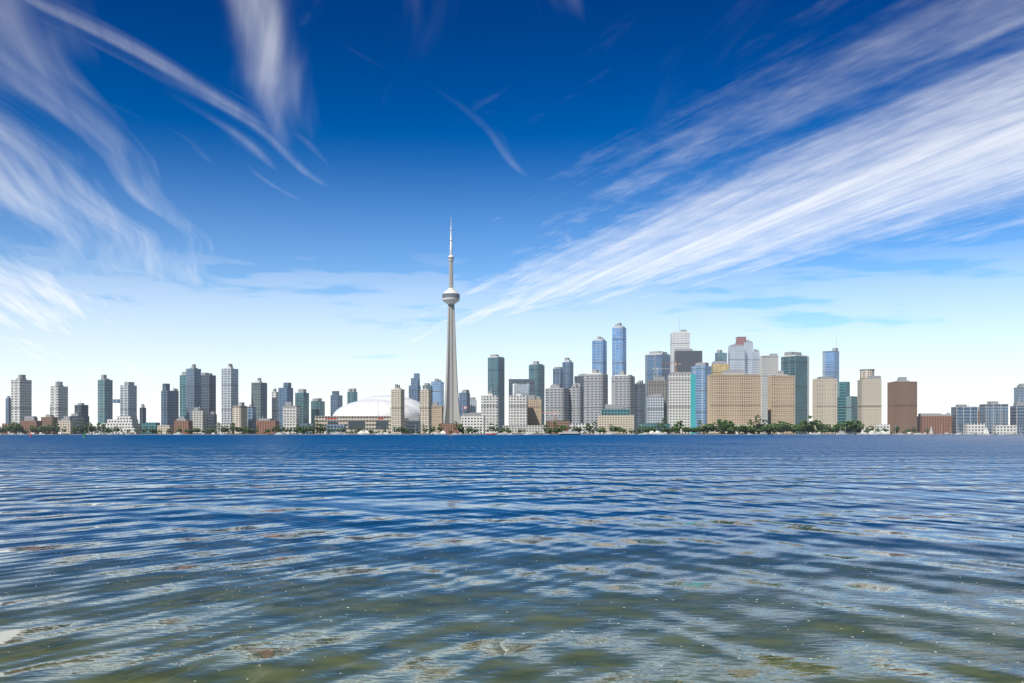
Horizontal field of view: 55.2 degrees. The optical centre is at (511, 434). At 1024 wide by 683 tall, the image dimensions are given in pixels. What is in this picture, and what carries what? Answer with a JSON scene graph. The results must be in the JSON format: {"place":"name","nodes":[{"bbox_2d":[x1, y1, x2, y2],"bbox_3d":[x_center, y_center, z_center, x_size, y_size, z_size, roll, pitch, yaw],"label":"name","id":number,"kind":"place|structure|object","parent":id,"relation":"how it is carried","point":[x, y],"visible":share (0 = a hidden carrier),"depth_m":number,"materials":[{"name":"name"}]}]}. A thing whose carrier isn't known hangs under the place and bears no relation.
{"place":"outdoors","nodes":[
{"label":"outdoors","id":0,"kind":"place"},
{"bbox_2d":[0,435,1023,682],"bbox_3d":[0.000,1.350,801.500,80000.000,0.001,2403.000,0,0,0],"label":"water","id":1,"kind":"structure","parent":0,"point":[512,559],"depth_m":10.55,"materials":[{"name":"blue liquid"}]},
{"bbox_2d":[559,429,579,434],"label":"boat","id":2,"kind":"object","parent":1,"relation":"on","point":[568,432],"visible":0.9,"depth_m":1885.06,"materials":[{"name":"white metal"}]},
{"bbox_2d":[0,0,1023,433],"label":"sky","id":3,"kind":"structure","parent":0,"point":[274,191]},
{"bbox_3d":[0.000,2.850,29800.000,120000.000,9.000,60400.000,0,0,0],"label":"ground","id":4,"kind":"structure","parent":0,"visible":0},
{"bbox_2d":[6,396,10,422],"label":"building","id":5,"kind":"structure","parent":4,"relation":"on","point":[8,409],"depth_m":2450.08,"materials":[{"name":"blue glass"}]},
{"bbox_2d":[11,375,31,422],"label":"building","id":6,"kind":"structure","parent":4,"relation":"on","point":[21,397],"depth_m":2303.90,"materials":[{"name":"white concrete"}]},
{"bbox_2d":[20,416,41,433],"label":"building","id":7,"kind":"structure","parent":4,"relation":"on","point":[27,422],"depth_m":2080.77,"materials":[{"name":"brick"}]},
{"bbox_2d":[41,415,57,433],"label":"building","id":8,"kind":"structure","parent":4,"relation":"on","point":[48,419],"depth_m":2120.57,"materials":[{"name":"brown brick"}]},
{"bbox_2d":[50,378,67,420],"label":"building","id":9,"kind":"structure","parent":4,"relation":"on","point":[59,400],"depth_m":2354.68,"materials":[{"name":"concrete"}]},
{"bbox_2d":[58,416,73,433],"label":"building","id":10,"kind":"structure","parent":4,"relation":"on","point":[67,422],"depth_m":2060.51,"materials":[{"name":"concrete"}]},
{"bbox_2d":[71,414,88,433],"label":"building","id":11,"kind":"structure","parent":4,"relation":"on","point":[77,418],"depth_m":2100.24,"materials":[{"name":"grey glass"}]},
{"bbox_2d":[74,399,87,415],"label":"building","id":12,"kind":"structure","parent":4,"relation":"on","point":[81,408],"depth_m":2302.93,"materials":[{"name":"grey glass"}]},
{"bbox_2d":[97,375,112,422],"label":"building","id":13,"kind":"structure","parent":4,"relation":"on","point":[105,398],"depth_m":2422.81,"materials":[{"name":"teal glass"}]},
{"bbox_2d":[89,416,140,433],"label":"building","id":14,"kind":"structure","parent":4,"relation":"on","point":[125,423],"depth_m":2096.90,"materials":[{"name":"white concrete"}]},
{"bbox_2d":[120,382,136,415],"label":"building","id":15,"kind":"structure","parent":4,"relation":"on","point":[128,398],"depth_m":2423.45,"materials":[{"name":"blue glass"}]},
{"bbox_2d":[140,404,145,422],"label":"building","id":16,"kind":"structure","parent":4,"relation":"on","point":[142,413],"depth_m":2351.77,"materials":[{"name":"grey glass"}]},
{"bbox_2d":[141,422,159,433],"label":"building","id":17,"kind":"structure","parent":4,"relation":"on","point":[150,424],"depth_m":2050.28,"materials":[{"name":"teal glass"}]},
{"bbox_2d":[157,425,172,433],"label":"building","id":18,"kind":"structure","parent":4,"relation":"on","point":[163,428],"depth_m":2050.32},
{"bbox_2d":[161,383,173,431],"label":"building","id":19,"kind":"structure","parent":4,"relation":"on","point":[167,406],"depth_m":2454.28,"materials":[{"name":"blue glass"}]},
{"bbox_2d":[173,383,178,420],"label":"building","id":20,"kind":"structure","parent":4,"relation":"on","point":[176,403],"depth_m":2603.73,"materials":[{"name":"grey glass"}]},
{"bbox_2d":[180,372,185,418],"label":"building","id":21,"kind":"structure","parent":4,"relation":"on","point":[183,395],"depth_m":2521.29,"materials":[{"name":"teal glass"}]},
{"bbox_2d":[174,417,192,433],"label":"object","id":22,"kind":"object","parent":4,"relation":"on","point":[183,423],"visible":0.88,"depth_m":2080.76,"materials":[{"name":"brick"}]},
{"bbox_2d":[186,364,200,420],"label":"building","id":23,"kind":"structure","parent":4,"relation":"on","point":[193,387],"depth_m":2503.00,"materials":[{"name":"blue glass"}]},
{"bbox_2d":[192,406,206,433],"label":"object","id":24,"kind":"object","parent":4,"relation":"on","point":[199,416],"visible":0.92,"depth_m":2150.41,"materials":[{"name":"concrete"}]},
{"bbox_2d":[201,373,215,413],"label":"building","id":25,"kind":"structure","parent":4,"relation":"on","point":[208,392],"depth_m":2482.91,"materials":[{"name":"grey glass"}]},
{"bbox_2d":[207,412,216,433],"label":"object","id":26,"kind":"object","parent":4,"relation":"on","point":[211,419],"visible":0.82,"depth_m":2150.23,"materials":[{"name":"grey glass"}]},
{"bbox_2d":[216,423,234,433],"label":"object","id":27,"kind":"object","parent":4,"relation":"on","point":[223,425],"visible":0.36,"depth_m":2050.27,"materials":[{"name":"concrete"}]},
{"bbox_2d":[221,364,238,422],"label":"building","id":28,"kind":"structure","parent":4,"relation":"on","point":[229,389],"depth_m":2451.92,"materials":[{"name":"white glass"}]},
{"bbox_2d":[232,402,246,433],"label":"building","id":29,"kind":"structure","parent":4,"relation":"on","point":[239,415],"depth_m":2201.88,"materials":[{"name":"concrete"}]},
{"bbox_2d":[247,404,255,433],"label":"building","id":30,"kind":"structure","parent":4,"relation":"on","point":[251,416],"depth_m":2251.00,"materials":[{"name":"blue glass"}]},
{"bbox_2d":[251,378,267,420],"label":"building","id":31,"kind":"structure","parent":4,"relation":"on","point":[259,395],"depth_m":2502.64,"materials":[{"name":"green glass"}]},
{"bbox_2d":[256,415,278,433],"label":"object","id":32,"kind":"object","parent":4,"relation":"on","point":[262,423],"visible":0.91,"depth_m":2080.65,"materials":[{"name":"brick"}]},
{"bbox_2d":[271,389,277,420],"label":"building","id":33,"kind":"structure","parent":4,"relation":"on","point":[274,405],"depth_m":2551.07,"materials":[{"name":"glass"}]},
{"bbox_2d":[278,383,292,432],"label":"building","id":34,"kind":"structure","parent":4,"relation":"on","point":[285,393],"depth_m":2503.51,"materials":[{"name":"blue glass"}]},
{"bbox_2d":[283,402,299,433],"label":"building","id":35,"kind":"structure","parent":4,"relation":"on","point":[291,415],"depth_m":2150.28,"materials":[{"name":"white concrete"}]},
{"bbox_2d":[295,389,308,422],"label":"building","id":36,"kind":"structure","parent":4,"relation":"on","point":[302,398],"depth_m":2401.71,"materials":[{"name":"green glass"}]},
{"bbox_2d":[300,423,314,433],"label":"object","id":37,"kind":"object","parent":4,"relation":"on","point":[311,424],"visible":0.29,"depth_m":2049.95,"materials":[{"name":"blue glass"}]},
{"bbox_2d":[311,398,324,422],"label":"building","id":38,"kind":"structure","parent":4,"relation":"on","point":[317,406],"depth_m":2452.72,"materials":[{"name":"green glass"}]},
{"bbox_2d":[326,424,345,433],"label":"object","id":39,"kind":"object","parent":4,"relation":"on","point":[335,426],"visible":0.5,"depth_m":2050.14,"materials":[{"name":"blue glass"}]},
{"bbox_2d":[330,391,342,415],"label":"building","id":40,"kind":"structure","parent":4,"relation":"on","point":[336,400],"depth_m":2752.96,"materials":[{"name":"blue glass"}]},
{"bbox_2d":[347,388,356,403],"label":"building","id":41,"kind":"structure","parent":4,"relation":"on","point":[351,395],"depth_m":2801.91,"materials":[{"name":"teal glass"}]},
{"bbox_2d":[315,395,419,433],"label":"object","id":42,"kind":"structure","parent":4,"relation":"on","point":[373,413],"depth_m":2398.83,"materials":[{"name":"white"}]},
{"bbox_2d":[391,384,404,433],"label":"building","id":43,"kind":"structure","parent":4,"relation":"on","point":[397,406],"depth_m":2301.21,"materials":[{"name":"concrete"}]},
{"bbox_2d":[406,416,420,433],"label":"building","id":44,"kind":"structure","parent":4,"relation":"on","point":[414,422],"depth_m":2080.19,"materials":[{"name":"blue glass"}]},
{"bbox_2d":[409,373,420,401],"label":"building","id":45,"kind":"structure","parent":4,"relation":"on","point":[414,389],"depth_m":2752.29,"materials":[{"name":"blue glass"}]},
{"bbox_2d":[420,386,431,433],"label":"building","id":46,"kind":"structure","parent":4,"relation":"on","point":[425,406],"depth_m":2300.84,"materials":[{"name":"concrete"}]},
{"bbox_2d":[431,379,443,413],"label":"building","id":47,"kind":"structure","parent":4,"relation":"on","point":[437,390],"depth_m":2801.47,"materials":[{"name":"glass"}]},
{"bbox_2d":[432,402,442,433],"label":"building","id":48,"kind":"structure","parent":4,"relation":"on","point":[437,414],"depth_m":2250.31,"materials":[{"name":"beige concrete"}]},
{"bbox_2d":[439,423,459,433],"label":"building","id":49,"kind":"structure","parent":4,"relation":"on","point":[447,427],"depth_m":2060.14,"materials":[{"name":"brick"}]},
{"bbox_2d":[442,226,460,432],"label":"observation tower","id":50,"kind":"structure","parent":4,"relation":"on","point":[451,298],"depth_m":2492.90,"materials":[{"name":"concrete"}]},
{"bbox_2d":[459,390,469,415],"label":"building","id":51,"kind":"structure","parent":4,"relation":"on","point":[464,398],"depth_m":2702.52,"materials":[{"name":"blue glass"}]},
{"bbox_2d":[461,413,484,433],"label":"building","id":52,"kind":"structure","parent":4,"relation":"on","point":[473,420],"depth_m":2080.00,"materials":[{"name":"white concrete"}]},
{"bbox_2d":[470,397,476,412],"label":"building","id":53,"kind":"structure","parent":4,"relation":"on","point":[473,404],"depth_m":2750.16,"materials":[{"name":"white glass"}]},
{"bbox_2d":[481,391,498,433],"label":"building","id":54,"kind":"structure","parent":4,"relation":"on","point":[490,407],"depth_m":2150.01,"materials":[{"name":"concrete"}]},
{"bbox_2d":[488,354,504,432],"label":"building","id":55,"kind":"structure","parent":4,"relation":"on","point":[496,374],"depth_m":2805.14,"materials":[{"name":"green glass"}]},
{"bbox_2d":[0,430,1016,434],"bbox_3d":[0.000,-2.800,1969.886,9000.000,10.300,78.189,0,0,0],"label":"quay and piers","id":56,"kind":"structure","parent":4,"relation":"on","point":[646,433],"depth_m":1998.80,"materials":[{"name":"grey concrete"}]},
{"bbox_2d":[509,380,512,395],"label":"arch leg","id":57,"kind":"object","parent":4,"relation":"on","point":[510,388],"visible":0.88,"depth_m":2700.27,"materials":[{"name":"grey glass"}]},
{"bbox_2d":[509,379,534,383],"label":"building top","id":58,"kind":"structure","parent":57,"relation":"on","point":[521,381],"depth_m":2700.51,"materials":[{"name":"grey glass"}]},
{"bbox_2d":[509,386,527,424],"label":"high-rise building","id":59,"kind":"structure","parent":4,"relation":"on","point":[518,408],"depth_m":2150.15,"materials":[{"name":"concrete"}]},
{"bbox_2d":[514,384,528,395],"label":"building","id":60,"kind":"structure","parent":4,"relation":"on","point":[523,389],"depth_m":2999.76,"materials":[{"name":"grey glass"}]},
{"bbox_2d":[503,425,546,433],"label":"building","id":61,"kind":"structure","parent":4,"relation":"on","point":[514,429],"depth_m":2044.71,"materials":[{"name":"concrete"}]},
{"bbox_2d":[528,395,541,424],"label":"building","id":62,"kind":"structure","parent":4,"relation":"on","point":[534,409],"depth_m":2200.04,"materials":[{"name":"concrete"}]},
{"bbox_2d":[529,361,544,424],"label":"skyscraper","id":63,"kind":"structure","parent":4,"relation":"on","point":[536,371],"depth_m":2787.14,"materials":[{"name":"green glass"}]},
{"bbox_2d":[545,384,568,424],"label":"building","id":64,"kind":"structure","parent":4,"relation":"on","point":[556,399],"depth_m":2302.30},
{"bbox_2d":[553,367,561,384],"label":"skyscraper","id":65,"kind":"structure","parent":4,"relation":"on","point":[557,375],"depth_m":2951.35,"materials":[{"name":"blue glass"}]},
{"bbox_2d":[546,417,569,433],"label":"building","id":66,"kind":"structure","parent":4,"relation":"on","point":[555,419],"depth_m":2060.95,"materials":[{"name":"brown brick"}]},
{"bbox_2d":[562,358,572,387],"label":"building","id":67,"kind":"structure","parent":4,"relation":"on","point":[567,372],"depth_m":2952.50,"materials":[{"name":"blue glass"}]},
{"bbox_2d":[567,382,583,422],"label":"building","id":68,"kind":"structure","parent":4,"relation":"on","point":[576,402],"depth_m":2320.24,"materials":[{"name":"concrete"}]},
{"bbox_2d":[574,374,583,386],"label":"building","id":69,"kind":"structure","parent":4,"relation":"on","point":[579,378],"depth_m":2751.32,"materials":[{"name":"grey glass"}]},
{"bbox_2d":[570,423,595,433],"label":"building","id":70,"kind":"structure","parent":4,"relation":"on","point":[582,425],"depth_m":2050.09,"materials":[{"name":"white concrete"}]},
{"bbox_2d":[583,369,607,432],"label":"building","id":71,"kind":"structure","parent":4,"relation":"on","point":[595,391],"depth_m":2262.14,"materials":[{"name":"concrete"}]},
{"bbox_2d":[592,336,606,373],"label":"building","id":72,"kind":"structure","parent":4,"relation":"on","point":[599,353],"depth_m":2521.85,"materials":[{"name":"glass"}]},
{"bbox_2d":[598,404,633,433],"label":"waterfront building","id":73,"kind":"structure","parent":4,"relation":"on","point":[619,416],"depth_m":2051.52,"materials":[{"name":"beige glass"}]},
{"bbox_2d":[612,323,625,375],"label":"skyscraper","id":74,"kind":"structure","parent":4,"relation":"on","point":[618,347],"depth_m":2522.36,"materials":[{"name":"glass"}]},
{"bbox_2d":[611,371,634,433],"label":"building","id":75,"kind":"structure","parent":4,"relation":"on","point":[623,389],"depth_m":2261.88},
{"bbox_2d":[635,380,644,433],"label":"building","id":76,"kind":"structure","parent":4,"relation":"on","point":[639,401],"depth_m":2552.04,"materials":[{"name":"grey glass"}]},
{"bbox_2d":[639,423,669,433],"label":"building","id":77,"kind":"structure","parent":4,"relation":"on","point":[647,425],"depth_m":2050.26,"materials":[{"name":"teal glass"}]},
{"bbox_2d":[647,394,663,422],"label":"high-rise building","id":78,"kind":"structure","parent":4,"relation":"on","point":[655,408],"depth_m":2380.32,"materials":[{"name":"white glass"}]},
{"bbox_2d":[647,377,666,422],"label":"high-rise building","id":79,"kind":"structure","parent":4,"relation":"on","point":[656,385],"depth_m":2399.80,"materials":[{"name":"concrete"}]},
{"bbox_2d":[645,351,669,422],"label":"skyscraper","id":80,"kind":"structure","parent":4,"relation":"on","point":[657,359],"depth_m":3010.42,"materials":[{"name":"blue glass"}]},
{"bbox_2d":[670,330,689,371],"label":"building","id":81,"kind":"structure","parent":4,"relation":"on","point":[680,339],"depth_m":3301.33,"materials":[{"name":"white stone"}]},
{"bbox_2d":[667,372,695,433],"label":"high-rise building","id":82,"kind":"structure","parent":4,"relation":"on","point":[681,395],"depth_m":2200.22,"materials":[{"name":"concrete"}]},
{"bbox_2d":[674,348,701,373],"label":"skyscraper","id":83,"kind":"structure","parent":4,"relation":"on","point":[687,359],"depth_m":3100.99,"materials":[{"name":"black glass"}]},
{"bbox_2d":[692,362,710,433],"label":"skyscraper","id":84,"kind":"structure","parent":4,"relation":"on","point":[702,371],"depth_m":2750.00,"materials":[{"name":"blue glass"}]},
{"bbox_2d":[701,423,714,430],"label":"tree","id":85,"kind":"object","parent":4,"relation":"on","point":[708,427],"visible":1,"depth_m":1999.43,"materials":[{"name":"green plant"}]},
{"bbox_2d":[711,361,728,374],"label":"building","id":86,"kind":"structure","parent":4,"relation":"on","point":[718,367],"depth_m":2901.22,"materials":[{"name":"gold glass"}]},
{"bbox_2d":[715,350,726,361],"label":"building","id":87,"kind":"structure","parent":4,"relation":"on","point":[720,355],"depth_m":3253.82,"materials":[{"name":"green glass"}]},
{"bbox_2d":[700,424,759,433],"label":"building","id":88,"kind":"structure","parent":4,"relation":"on","point":[714,432],"depth_m":2039.72,"materials":[{"name":"beige concrete"}]},
{"bbox_2d":[707,370,760,433],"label":"high-rise building","id":89,"kind":"structure","parent":4,"relation":"on","point":[733,396],"depth_m":2080.40,"materials":[{"name":"concrete"}]},
{"bbox_2d":[728,341,744,372],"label":"building","id":90,"kind":"structure","parent":4,"relation":"on","point":[736,357],"depth_m":3200.32,"materials":[{"name":"grey glass"}]},
{"bbox_2d":[735,337,745,345],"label":"skyscraper","id":91,"kind":"structure","parent":4,"relation":"on","point":[741,340],"depth_m":3406.51,"materials":[{"name":"red stone"}]},
{"bbox_2d":[744,339,752,373],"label":"building","id":92,"kind":"structure","parent":4,"relation":"on","point":[748,344],"depth_m":3220.20,"materials":[{"name":"grey glass"}]},
{"bbox_2d":[752,349,759,373],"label":"building","id":93,"kind":"structure","parent":4,"relation":"on","point":[755,360],"depth_m":3200.29,"materials":[{"name":"grey glass"}]},
{"bbox_2d":[759,354,777,433],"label":"building","id":94,"kind":"structure","parent":4,"relation":"on","point":[768,365],"depth_m":3101.37,"materials":[{"name":"concrete"}]},
{"bbox_2d":[768,368,794,433],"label":"high-rise building","id":95,"kind":"structure","parent":4,"relation":"on","point":[781,395],"depth_m":2120.36,"materials":[{"name":"concrete"}]},
{"bbox_2d":[781,352,808,433],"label":"building","id":96,"kind":"structure","parent":4,"relation":"on","point":[796,364],"depth_m":2504.48,"materials":[{"name":"green glass"}]},
{"bbox_2d":[803,415,813,433],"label":"tree","id":97,"kind":"object","parent":4,"relation":"on","point":[809,425],"visible":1,"depth_m":1999.32,"materials":[{"name":"green plant"}]},
{"bbox_2d":[812,419,822,429],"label":"tree","id":98,"kind":"object","parent":4,"relation":"on","point":[816,424],"visible":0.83,"depth_m":2034.61,"materials":[{"name":"green plant"}]},
{"bbox_2d":[812,376,836,433],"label":"building","id":99,"kind":"structure","parent":4,"relation":"on","point":[824,399],"depth_m":2150.19,"materials":[{"name":"beige concrete"}]},
{"bbox_2d":[822,335,838,381],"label":"building","id":100,"kind":"structure","parent":4,"relation":"on","point":[830,363],"depth_m":2906.07,"materials":[{"name":"blue glass"}]},
{"bbox_2d":[837,382,856,433],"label":"building","id":101,"kind":"structure","parent":4,"relation":"on","point":[846,406],"depth_m":2256.11,"materials":[{"name":"teal glass"}]},
{"bbox_2d":[857,369,881,433],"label":"building","id":102,"kind":"structure","parent":4,"relation":"on","point":[869,398],"depth_m":2150.86,"materials":[{"name":"concrete"}]},
{"bbox_2d":[875,424,889,431],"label":"building","id":103,"kind":"structure","parent":4,"relation":"on","point":[886,426],"depth_m":2049.97,"materials":[{"name":"white concrete"}]},
{"bbox_2d":[887,377,916,433],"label":"building","id":104,"kind":"structure","parent":4,"relation":"on","point":[902,403],"depth_m":2100.74,"materials":[{"name":"brown concrete"}]},
{"bbox_2d":[917,412,951,433],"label":"building","id":105,"kind":"structure","parent":4,"relation":"on","point":[939,423],"depth_m":2100.69,"materials":[{"name":"brick"}]},
{"bbox_2d":[951,401,977,433],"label":"building","id":106,"kind":"structure","parent":4,"relation":"on","point":[962,414],"depth_m":2081.06,"materials":[{"name":"blue glass"}]},
{"bbox_2d":[964,423,984,433],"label":"building","id":107,"kind":"structure","parent":4,"relation":"on","point":[975,428],"depth_m":2030.33,"materials":[{"name":"white concrete"}]},
{"bbox_2d":[979,401,1008,433],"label":"building","id":108,"kind":"structure","parent":4,"relation":"on","point":[991,413],"depth_m":2085.88,"materials":[{"name":"blue glass"}]},
{"bbox_2d":[992,425,1016,433],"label":"building","id":109,"kind":"structure","parent":4,"relation":"on","point":[998,429],"depth_m":2030.54,"materials":[{"name":"white concrete"}]},
{"bbox_2d":[1010,403,1023,433],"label":"building","id":110,"kind":"structure","parent":4,"relation":"on","point":[1017,414],"depth_m":2081.68,"materials":[{"name":"blue glass"}]},
{"bbox_2d":[1014,384,1023,402],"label":"building","id":111,"kind":"structure","parent":4,"relation":"on","point":[1019,393],"depth_m":2610.64,"materials":[{"name":"blue glass"}]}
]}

